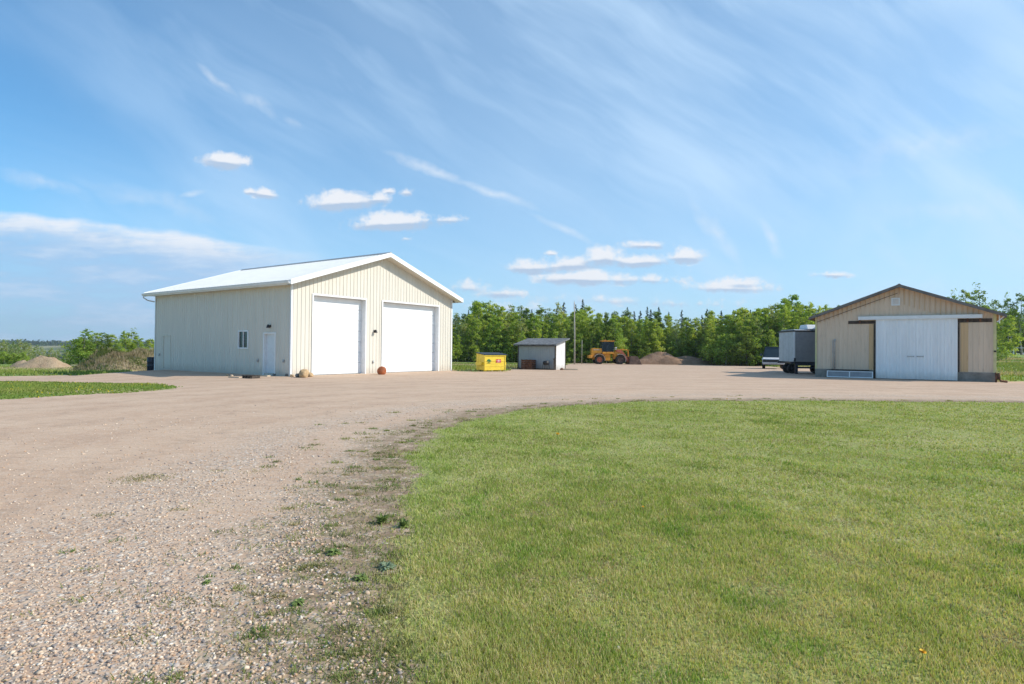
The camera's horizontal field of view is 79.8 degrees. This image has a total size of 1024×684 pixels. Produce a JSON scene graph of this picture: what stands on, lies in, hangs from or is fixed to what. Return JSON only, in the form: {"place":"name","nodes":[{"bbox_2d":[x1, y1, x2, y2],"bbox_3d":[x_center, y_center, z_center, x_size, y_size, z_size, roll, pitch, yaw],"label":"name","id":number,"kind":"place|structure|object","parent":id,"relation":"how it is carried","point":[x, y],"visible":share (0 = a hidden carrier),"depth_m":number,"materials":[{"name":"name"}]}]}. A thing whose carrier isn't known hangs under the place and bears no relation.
{"place":"outdoors","nodes":[
{"label":"outdoors","id":0,"kind":"place"},
{"bbox_2d":[0,363,1023,683],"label":"gravel driveway","id":1,"kind":"structure","parent":0,"point":[226,405],"depth_m":7.33,"materials":[{"name":"beige gravel"}]},
{"bbox_2d":[100,472,185,486],"bbox_3d":[-4.198,1.536,6.939,0.796,0.034,0.876,1,-1,-36],"label":"gravel tuft","id":2,"kind":"object","parent":1,"relation":"on","point":[138,478],"visible":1,"depth_m":6.92,"materials":[{"name":"green plant"}]},
{"bbox_2d":[147,357,153,370],"bbox_3d":[-23.636,1.426,40.083,0.504,0.890,0.504,1,-1,0],"label":"barrel","id":3,"kind":"object","parent":1,"relation":"on","point":[150,363],"visible":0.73,"depth_m":39.87,"materials":[{"name":"plastic"}]},
{"bbox_2d":[141,252,462,376],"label":"metal shop","id":4,"kind":"structure","parent":1,"relation":"on","point":[390,312],"depth_m":35.81,"materials":[{"name":"beige metal"}]},
{"bbox_2d":[162,335,170,367],"bbox_3d":[-21.928,0.601,38.874,0.960,2.110,0.095,0,-1,35],"label":"side door","id":5,"kind":"structure","parent":4,"relation":"in","point":[166,345],"depth_m":38.92,"materials":[{"name":"beige metal"}]},
{"bbox_2d":[238,330,248,348],"bbox_3d":[-14.937,-0.135,34.040,0.990,1.030,0.095,0,-1,35],"label":"window","id":6,"kind":"structure","parent":4,"relation":"in","point":[243,335],"depth_m":34.02,"materials":[{"name":"white paint"}]},
{"bbox_2d":[262,332,275,375],"bbox_3d":[-12.912,0.658,32.662,1.100,2.340,0.230,0,-1,35],"label":"side door","id":7,"kind":"structure","parent":4,"relation":"in","point":[269,338],"depth_m":32.78,"materials":[{"name":"white paint"}]},
{"bbox_2d":[311,293,366,374],"bbox_3d":[-9.757,-0.329,34.314,0.430,4.495,3.810,0,-1,35],"label":"overhead door","id":8,"kind":"structure","parent":4,"relation":"in","point":[331,356],"depth_m":34.54,"materials":[{"name":"white paint"}]},
{"bbox_2d":[381,300,439,372],"bbox_3d":[-6.520,-0.242,38.993,0.430,4.495,5.190,0,-1,35],"label":"overhead door","id":9,"kind":"structure","parent":4,"relation":"in","point":[411,352],"depth_m":39.21,"materials":[{"name":"white paint"}]},
{"bbox_2d":[269,443,419,683],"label":"windrow stones","id":10,"kind":"object","parent":1,"relation":"on","point":[399,671],"visible":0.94,"depth_m":3.52,"materials":[{"name":"grey gravel"}]},
{"bbox_2d":[373,513,389,523],"bbox_3d":[-1.107,1.508,5.229,0.162,0.088,0.150,1,-1,-44],"label":"weed","id":11,"kind":"object","parent":1,"relation":"on","point":[381,518],"visible":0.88,"depth_m":5.21,"materials":[{"name":"green plant"}]},
{"bbox_2d":[378,561,396,571],"bbox_3d":[-0.846,1.522,4.154,0.145,0.043,0.146,1,-1,-11],"label":"weed","id":12,"kind":"object","parent":1,"relation":"on","point":[384,566],"visible":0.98,"depth_m":4.15,"materials":[{"name":"green plant"}]},
{"bbox_2d":[2,395,951,683],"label":"verge weeds","id":13,"kind":"object","parent":1,"relation":"on","point":[362,641],"visible":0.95,"depth_m":3.52,"materials":[{"name":"green plant"}]},
{"bbox_2d":[521,359,535,368],"bbox_3d":[1.252,1.699,46.424,0.920,0.760,0.625,0,-1,35],"label":"wooden crate","id":14,"kind":"object","parent":1,"relation":"on","point":[525,364],"visible":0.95,"depth_m":46.20,"materials":[{"name":"wood"}]},
{"bbox_2d":[513,338,569,369],"bbox_3d":[2.257,0.991,47.181,3.850,2.612,2.100,0,-1,35],"label":"lean to shed","id":15,"kind":"object","parent":1,"relation":"on","point":[539,350],"visible":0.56,"depth_m":46.48,"materials":[{"name":"grey metal"}]},
{"bbox_2d":[587,340,641,364],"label":"wheel loader","id":16,"kind":"object","parent":1,"relation":"on","point":[602,353],"visible":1,"depth_m":81.36,"materials":[{"name":"metal"}]},
{"bbox_2d":[639,352,717,364],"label":"soil heap","id":17,"kind":"object","parent":1,"relation":"on","point":[660,358],"visible":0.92,"depth_m":83.64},
{"bbox_2d":[760,347,784,368],"bbox_3d":[25.130,1.236,58.931,2.340,2.604,5.540,0,-1,22],"label":"pickup truck","id":18,"kind":"object","parent":1,"relation":"on","point":[770,355],"visible":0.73,"depth_m":57.47,"materials":[{"name":"white paint"}]},
{"bbox_2d":[777,325,814,373],"bbox_3d":[21.066,0.522,43.170,3.650,3.403,2.780,1,-1,3],"label":"box trailer","id":19,"kind":"object","parent":1,"relation":"on","point":[796,348],"visible":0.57,"depth_m":42.00,"materials":[{"name":"silver metal"}]},
{"bbox_2d":[827,370,872,377],"bbox_3d":[19.932,1.912,36.130,2.400,0.403,0.155,0,-1,35],"label":"screen panel","id":20,"kind":"object","parent":1,"relation":"on","point":[852,374],"visible":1,"depth_m":36.09,"materials":[{"name":"white paint"}]},
{"bbox_2d":[808,284,1006,381],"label":"barn","id":21,"kind":"structure","parent":1,"relation":"on","point":[898,331],"depth_m":34.61,"materials":[{"name":"beige metal"}]},
{"bbox_2d":[876,319,914,378],"bbox_3d":[21.896,0.380,34.966,1.918,3.440,0.080,0,-1,35],"label":"sliding door","id":22,"kind":"structure","parent":21,"relation":"in","point":[895,338],"depth_m":34.96,"materials":[{"name":"white metal"}]},
{"bbox_2d":[915,318,957,380],"bbox_3d":[23.476,0.382,33.872,1.918,3.440,0.080,0,-1,35],"label":"sliding door","id":23,"kind":"structure","parent":21,"relation":"in","point":[936,340],"depth_m":33.86,"materials":[{"name":"white metal"}]},
{"bbox_2d":[0,340,1023,683],"bbox_3d":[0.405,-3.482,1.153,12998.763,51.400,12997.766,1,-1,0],"label":"ground","id":24,"kind":"structure","parent":0,"point":[756,674],"depth_m":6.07,"materials":[{"name":"green plant"}]},
{"bbox_2d":[10,355,71,367],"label":"soil heap","id":25,"kind":"object","parent":24,"relation":"on","point":[40,361],"visible":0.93,"depth_m":70.71,"materials":[{"name":"beige sand"}]},
{"bbox_2d":[60,337,90,364],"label":"shrub","id":26,"kind":"object","parent":24,"relation":"on","point":[70,362],"visible":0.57,"depth_m":78.19,"materials":[{"name":"green plant"}]},
{"bbox_2d":[4,339,153,358],"bbox_3d":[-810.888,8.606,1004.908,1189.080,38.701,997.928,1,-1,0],"label":"woods","id":27,"kind":"object","parent":24,"relation":"on","point":[44,343],"visible":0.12,"depth_m":1299.38,"materials":[{"name":"green plant"}]},
{"bbox_2d":[71,328,96,362],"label":"aspen tree","id":28,"kind":"object","parent":24,"relation":"on","point":[85,341],"visible":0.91,"depth_m":77.76,"materials":[{"name":"green plant"}]},
{"bbox_2d":[82,333,107,358],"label":"aspen tree","id":29,"kind":"object","parent":24,"relation":"on","point":[96,336],"visible":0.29,"depth_m":79.69,"materials":[{"name":"green plant"}]},
{"bbox_2d":[88,332,112,351],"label":"aspen tree","id":30,"kind":"object","parent":24,"relation":"on","point":[101,340],"visible":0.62,"depth_m":78.99,"materials":[{"name":"green plant"}]},
{"bbox_2d":[100,334,120,348],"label":"aspen tree","id":31,"kind":"object","parent":24,"relation":"on","point":[114,342],"visible":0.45,"depth_m":79.63,"materials":[{"name":"green plant"}]},
{"bbox_2d":[70,346,153,370],"bbox_3d":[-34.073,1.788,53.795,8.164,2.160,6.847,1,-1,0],"label":"overgrown mound","id":32,"kind":"object","parent":24,"relation":"on","point":[120,366],"visible":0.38,"depth_m":51.90,"materials":[{"name":"plant"}]},
{"bbox_2d":[116,330,136,351],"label":"aspen tree","id":33,"kind":"object","parent":24,"relation":"on","point":[126,343],"visible":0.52,"depth_m":77.87,"materials":[{"name":"green plant"}]},
{"bbox_2d":[126,337,147,351],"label":"aspen tree","id":34,"kind":"object","parent":24,"relation":"on","point":[140,344],"visible":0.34,"depth_m":78.92,"materials":[{"name":"green plant"}]},
{"bbox_2d":[452,340,463,361],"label":"shrub","id":35,"kind":"object","parent":24,"relation":"on","point":[455,350],"visible":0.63,"depth_m":85.87,"materials":[{"name":"green plant"}]},
{"bbox_2d":[453,319,467,361],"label":"aspen tree","id":36,"kind":"object","parent":24,"relation":"on","point":[461,327],"visible":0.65,"depth_m":87.74,"materials":[{"name":"green plant"}]},
{"bbox_2d":[461,328,474,361],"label":"aspen tree","id":37,"kind":"object","parent":24,"relation":"on","point":[468,337],"visible":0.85,"depth_m":87.20,"materials":[{"name":"green plant"}]},
{"bbox_2d":[463,314,477,360],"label":"aspen tree","id":38,"kind":"object","parent":24,"relation":"on","point":[470,320],"visible":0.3,"depth_m":91.72,"materials":[{"name":"green plant"}]},
{"bbox_2d":[462,319,488,357],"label":"aspen tree","id":39,"kind":"object","parent":24,"relation":"on","point":[478,322],"visible":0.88,"depth_m":86.91,"materials":[{"name":"green plant"}]},
{"bbox_2d":[466,302,486,334],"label":"aspen tree","id":40,"kind":"object","parent":24,"relation":"on","point":[479,310],"visible":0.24,"depth_m":93.74,"materials":[{"name":"green plant"}]},
{"bbox_2d":[480,323,495,351],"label":"aspen tree","id":41,"kind":"object","parent":24,"relation":"on","point":[486,338],"visible":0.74,"depth_m":87.05,"materials":[{"name":"green plant"}]},
{"bbox_2d":[475,352,507,371],"bbox_3d":[-1.445,1.352,41.816,1.940,1.280,1.320,1,-1,-30],"label":"waste bin","id":42,"kind":"object","parent":24,"relation":"on","point":[486,361],"visible":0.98,"depth_m":41.35,"materials":[{"name":"yellow metal"}]},
{"bbox_2d":[482,315,504,351],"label":"aspen tree","id":43,"kind":"object","parent":24,"relation":"on","point":[495,322],"visible":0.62,"depth_m":87.63,"materials":[{"name":"green plant"}]},
{"bbox_2d":[485,303,506,336],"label":"aspen tree","id":44,"kind":"object","parent":24,"relation":"on","point":[494,310],"visible":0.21,"depth_m":91.12,"materials":[{"name":"green plant"}]},
{"bbox_2d":[493,306,511,351],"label":"aspen tree","id":45,"kind":"object","parent":24,"relation":"on","point":[502,316],"visible":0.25,"depth_m":91.41,"materials":[{"name":"green plant"}]},
{"bbox_2d":[493,321,514,352],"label":"aspen tree","id":46,"kind":"object","parent":24,"relation":"on","point":[500,323],"visible":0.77,"depth_m":86.95,"materials":[{"name":"green plant"}]},
{"bbox_2d":[506,321,521,360],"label":"aspen tree","id":47,"kind":"object","parent":24,"relation":"on","point":[513,324],"visible":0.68,"depth_m":86.89,"materials":[{"name":"green plant"}]},
{"bbox_2d":[512,317,528,353],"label":"aspen tree","id":48,"kind":"object","parent":24,"relation":"on","point":[520,328],"visible":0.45,"depth_m":86.94,"materials":[{"name":"green plant"}]},
{"bbox_2d":[520,307,534,329],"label":"poplar tree","id":49,"kind":"object","parent":24,"relation":"on","point":[525,312],"visible":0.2,"depth_m":92.64,"materials":[{"name":"green plant"}]},
{"bbox_2d":[522,316,541,337],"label":"aspen tree","id":50,"kind":"object","parent":24,"relation":"on","point":[535,320],"visible":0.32,"depth_m":87.96,"materials":[{"name":"green plant"}]},
{"bbox_2d":[541,313,559,337],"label":"aspen tree","id":51,"kind":"object","parent":24,"relation":"on","point":[552,324],"visible":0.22,"depth_m":91.97,"materials":[{"name":"green plant"}]},
{"bbox_2d":[549,313,566,337],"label":"aspen tree","id":52,"kind":"object","parent":24,"relation":"on","point":[559,320],"visible":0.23,"depth_m":90.76,"materials":[{"name":"green plant"}]},
{"bbox_2d":[560,319,572,353],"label":"aspen tree","id":53,"kind":"object","parent":24,"relation":"on","point":[567,324],"visible":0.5,"depth_m":88.88,"materials":[{"name":"green plant"}]},
{"bbox_2d":[568,338,584,362],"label":"shrub","id":54,"kind":"object","parent":24,"relation":"on","point":[581,345],"visible":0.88,"depth_m":87.28,"materials":[{"name":"green plant"}]},
{"bbox_2d":[568,313,589,362],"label":"aspen tree","id":55,"kind":"object","parent":24,"relation":"on","point":[580,329],"visible":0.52,"depth_m":89.37,"materials":[{"name":"green plant"}]},
{"bbox_2d":[580,318,594,358],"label":"aspen tree","id":56,"kind":"object","parent":24,"relation":"on","point":[586,323],"visible":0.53,"depth_m":88.96,"materials":[{"name":"green plant"}]},
{"bbox_2d":[581,305,595,360],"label":"aspen tree","id":57,"kind":"object","parent":24,"relation":"on","point":[587,309],"visible":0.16,"depth_m":98.82,"materials":[{"name":"green plant"}]},
{"bbox_2d":[586,331,599,361],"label":"poplar tree","id":58,"kind":"object","parent":24,"relation":"on","point":[591,340],"visible":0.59,"depth_m":86.79,"materials":[{"name":"green plant"}]},
{"bbox_2d":[585,319,602,343],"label":"poplar tree","id":59,"kind":"object","parent":24,"relation":"on","point":[593,323],"visible":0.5,"depth_m":89.05,"materials":[{"name":"green plant"}]},
{"bbox_2d":[593,313,606,339],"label":"aspen tree","id":60,"kind":"object","parent":24,"relation":"on","point":[599,321],"visible":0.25,"depth_m":93.66,"materials":[{"name":"green plant"}]},
{"bbox_2d":[594,319,619,362],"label":"poplar tree","id":61,"kind":"object","parent":24,"relation":"on","point":[605,329],"visible":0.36,"depth_m":87.44,"materials":[{"name":"green plant"}]},
{"bbox_2d":[603,318,628,357],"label":"aspen tree","id":62,"kind":"object","parent":24,"relation":"on","point":[616,332],"visible":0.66,"depth_m":86.94,"materials":[{"name":"green plant"}]},
{"bbox_2d":[618,316,635,347],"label":"aspen tree","id":63,"kind":"object","parent":24,"relation":"on","point":[624,324],"visible":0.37,"depth_m":93.11,"materials":[{"name":"green plant"}]},
{"bbox_2d":[618,309,638,348],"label":"poplar tree","id":64,"kind":"object","parent":24,"relation":"on","point":[629,314],"visible":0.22,"depth_m":95.95,"materials":[{"name":"green plant"}]},
{"bbox_2d":[622,319,640,355],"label":"aspen tree","id":65,"kind":"object","parent":24,"relation":"on","point":[630,337],"visible":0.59,"depth_m":92.03,"materials":[{"name":"green plant"}]},
{"bbox_2d":[630,338,650,358],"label":"poplar tree","id":66,"kind":"object","parent":24,"relation":"on","point":[637,350],"visible":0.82,"depth_m":89.95,"materials":[{"name":"green plant"}]},
{"bbox_2d":[639,319,659,355],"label":"aspen tree","id":67,"kind":"object","parent":24,"relation":"on","point":[647,330],"visible":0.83,"depth_m":91.08,"materials":[{"name":"green plant"}]},
{"bbox_2d":[646,319,667,352],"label":"aspen tree","id":68,"kind":"object","parent":24,"relation":"on","point":[660,334],"visible":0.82,"depth_m":90.94,"materials":[{"name":"green plant"}]},
{"bbox_2d":[643,311,673,344],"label":"poplar tree","id":69,"kind":"object","parent":24,"relation":"on","point":[657,317],"visible":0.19,"depth_m":96.47,"materials":[{"name":"green plant"}]},
{"bbox_2d":[659,314,677,344],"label":"aspen tree","id":70,"kind":"object","parent":24,"relation":"on","point":[668,317],"visible":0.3,"depth_m":96.41,"materials":[{"name":"green plant"}]},
{"bbox_2d":[665,341,679,356],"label":"shrub","id":71,"kind":"object","parent":24,"relation":"on","point":[671,347],"visible":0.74,"depth_m":91.07,"materials":[{"name":"green plant"}]},
{"bbox_2d":[668,319,683,354],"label":"aspen tree","id":72,"kind":"object","parent":24,"relation":"on","point":[675,336],"visible":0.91,"depth_m":91.87,"materials":[{"name":"green plant"}]},
{"bbox_2d":[676,345,693,356],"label":"shrub","id":73,"kind":"object","parent":24,"relation":"on","point":[685,349],"visible":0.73,"depth_m":90.89,"materials":[{"name":"green plant"}]},
{"bbox_2d":[677,320,697,354],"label":"aspen tree","id":74,"kind":"object","parent":24,"relation":"on","point":[685,338],"visible":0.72,"depth_m":92.41,"materials":[{"name":"green plant"}]},
{"bbox_2d":[685,317,704,357],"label":"aspen tree","id":75,"kind":"object","parent":24,"relation":"on","point":[695,334],"visible":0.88,"depth_m":91.05,"materials":[{"name":"green plant"}]},
{"bbox_2d":[700,315,716,358],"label":"aspen tree","id":76,"kind":"object","parent":24,"relation":"on","point":[706,327],"visible":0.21,"depth_m":88.75,"materials":[{"name":"green plant"}]},
{"bbox_2d":[698,339,722,364],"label":"shrub","id":77,"kind":"object","parent":24,"relation":"on","point":[707,354],"visible":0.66,"depth_m":82.59,"materials":[{"name":"green plant"}]},
{"bbox_2d":[701,320,719,360],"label":"aspen tree","id":78,"kind":"object","parent":24,"relation":"on","point":[710,334],"visible":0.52,"depth_m":84.28,"materials":[{"name":"green plant"}]},
{"bbox_2d":[709,333,737,365],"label":"shrub","id":79,"kind":"object","parent":24,"relation":"on","point":[719,340],"visible":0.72,"depth_m":80.86,"materials":[{"name":"green plant"}]},
{"bbox_2d":[713,334,740,364],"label":"shrub","id":80,"kind":"object","parent":24,"relation":"on","point":[732,336],"visible":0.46,"depth_m":80.76,"materials":[{"name":"green plant"}]},
{"bbox_2d":[721,337,732,363],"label":"aspen tree","id":81,"kind":"object","parent":24,"relation":"on","point":[724,348],"visible":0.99,"depth_m":80.07,"materials":[{"name":"green plant"}]},
{"bbox_2d":[725,318,741,364],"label":"aspen tree","id":82,"kind":"object","parent":24,"relation":"on","point":[734,321],"visible":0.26,"depth_m":83.89,"materials":[{"name":"green plant"}]},
{"bbox_2d":[733,307,753,340],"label":"aspen tree","id":83,"kind":"object","parent":24,"relation":"on","point":[742,311],"visible":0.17,"depth_m":84.33,"materials":[{"name":"green plant"}]},
{"bbox_2d":[733,326,757,365],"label":"poplar tree","id":84,"kind":"object","parent":24,"relation":"on","point":[744,336],"visible":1,"depth_m":77.76,"materials":[{"name":"green plant"}]},
{"bbox_2d":[739,315,761,365],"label":"aspen tree","id":85,"kind":"object","parent":24,"relation":"on","point":[749,321],"visible":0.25,"depth_m":80.16,"materials":[{"name":"green plant"}]},
{"bbox_2d":[741,337,762,365],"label":"shrub","id":86,"kind":"object","parent":24,"relation":"on","point":[757,355],"visible":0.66,"depth_m":77.69,"materials":[{"name":"green plant"}]},
{"bbox_2d":[744,325,761,365],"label":"poplar tree","id":87,"kind":"object","parent":24,"relation":"on","point":[755,327],"visible":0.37,"depth_m":79.00,"materials":[{"name":"green plant"}]},
{"bbox_2d":[752,308,773,332],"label":"aspen tree","id":88,"kind":"object","parent":24,"relation":"on","point":[764,315],"visible":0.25,"depth_m":82.97,"materials":[{"name":"green plant"}]},
{"bbox_2d":[754,337,776,364],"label":"shrub","id":89,"kind":"object","parent":24,"relation":"on","point":[764,340],"visible":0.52,"depth_m":77.69,"materials":[{"name":"green plant"}]},
{"bbox_2d":[759,317,777,337],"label":"aspen tree","id":90,"kind":"object","parent":24,"relation":"on","point":[767,319],"visible":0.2,"depth_m":81.75,"materials":[{"name":"green plant"}]},
{"bbox_2d":[769,304,796,346],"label":"aspen tree","id":91,"kind":"object","parent":24,"relation":"on","point":[785,320],"visible":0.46,"depth_m":80.52,"materials":[{"name":"green plant"}]},
{"bbox_2d":[774,298,793,328],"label":"aspen tree","id":92,"kind":"object","parent":24,"relation":"on","point":[785,300],"visible":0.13,"depth_m":83.26,"materials":[{"name":"green plant"}]},
{"bbox_2d":[780,294,800,317],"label":"aspen tree","id":93,"kind":"object","parent":24,"relation":"on","point":[795,297],"visible":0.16,"depth_m":90.40,"materials":[{"name":"green plant"}]},
{"bbox_2d":[785,311,798,328],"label":"aspen tree","id":94,"kind":"object","parent":24,"relation":"on","point":[795,316],"visible":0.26,"depth_m":81.13,"materials":[{"name":"green plant"}]},
{"bbox_2d":[797,311,814,328],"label":"aspen tree","id":95,"kind":"object","parent":24,"relation":"on","point":[806,317],"visible":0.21,"depth_m":79.98,"materials":[{"name":"green plant"}]},
{"bbox_2d":[958,289,978,304],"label":"aspen tree","id":96,"kind":"object","parent":24,"relation":"on","point":[966,294],"visible":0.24,"depth_m":114.13,"materials":[{"name":"green plant"}]},
{"bbox_2d":[968,282,995,310],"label":"aspen tree","id":97,"kind":"object","parent":24,"relation":"on","point":[979,297],"visible":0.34,"depth_m":111.49,"materials":[{"name":"green plant"}]},
{"bbox_2d":[989,299,1007,341],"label":"aspen tree","id":98,"kind":"object","parent":24,"relation":"on","point":[999,305],"visible":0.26,"depth_m":116.20,"materials":[{"name":"green plant"}]},
{"bbox_2d":[997,345,1010,359],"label":"shrub","id":99,"kind":"object","parent":24,"relation":"on","point":[1003,349],"visible":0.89,"depth_m":79.79,"materials":[{"name":"green plant"}]},
{"bbox_2d":[997,314,1023,358],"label":"aspen tree","id":100,"kind":"object","parent":24,"relation":"on","point":[1009,318],"visible":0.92,"depth_m":83.46,"materials":[{"name":"green plant"}]},
{"bbox_2d":[999,292,1021,352],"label":"aspen tree","id":101,"kind":"object","parent":24,"relation":"on","point":[1005,305],"visible":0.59,"depth_m":113.10,"materials":[{"name":"green plant"}]},
{"bbox_2d":[1000,293,1023,354],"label":"aspen tree","id":102,"kind":"object","parent":24,"relation":"on","point":[1020,333],"visible":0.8,"depth_m":112.23,"materials":[{"name":"green plant"}]},
{"bbox_2d":[0,356,1023,399],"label":"rough grass","id":103,"kind":"structure","parent":0,"point":[13,388],"depth_m":27.23,"materials":[{"name":"green plant"}]},
{"bbox_2d":[0,0,1023,341],"label":"sky","id":104,"kind":"structure","parent":0,"point":[693,157],"materials":[{"name":"blue"}]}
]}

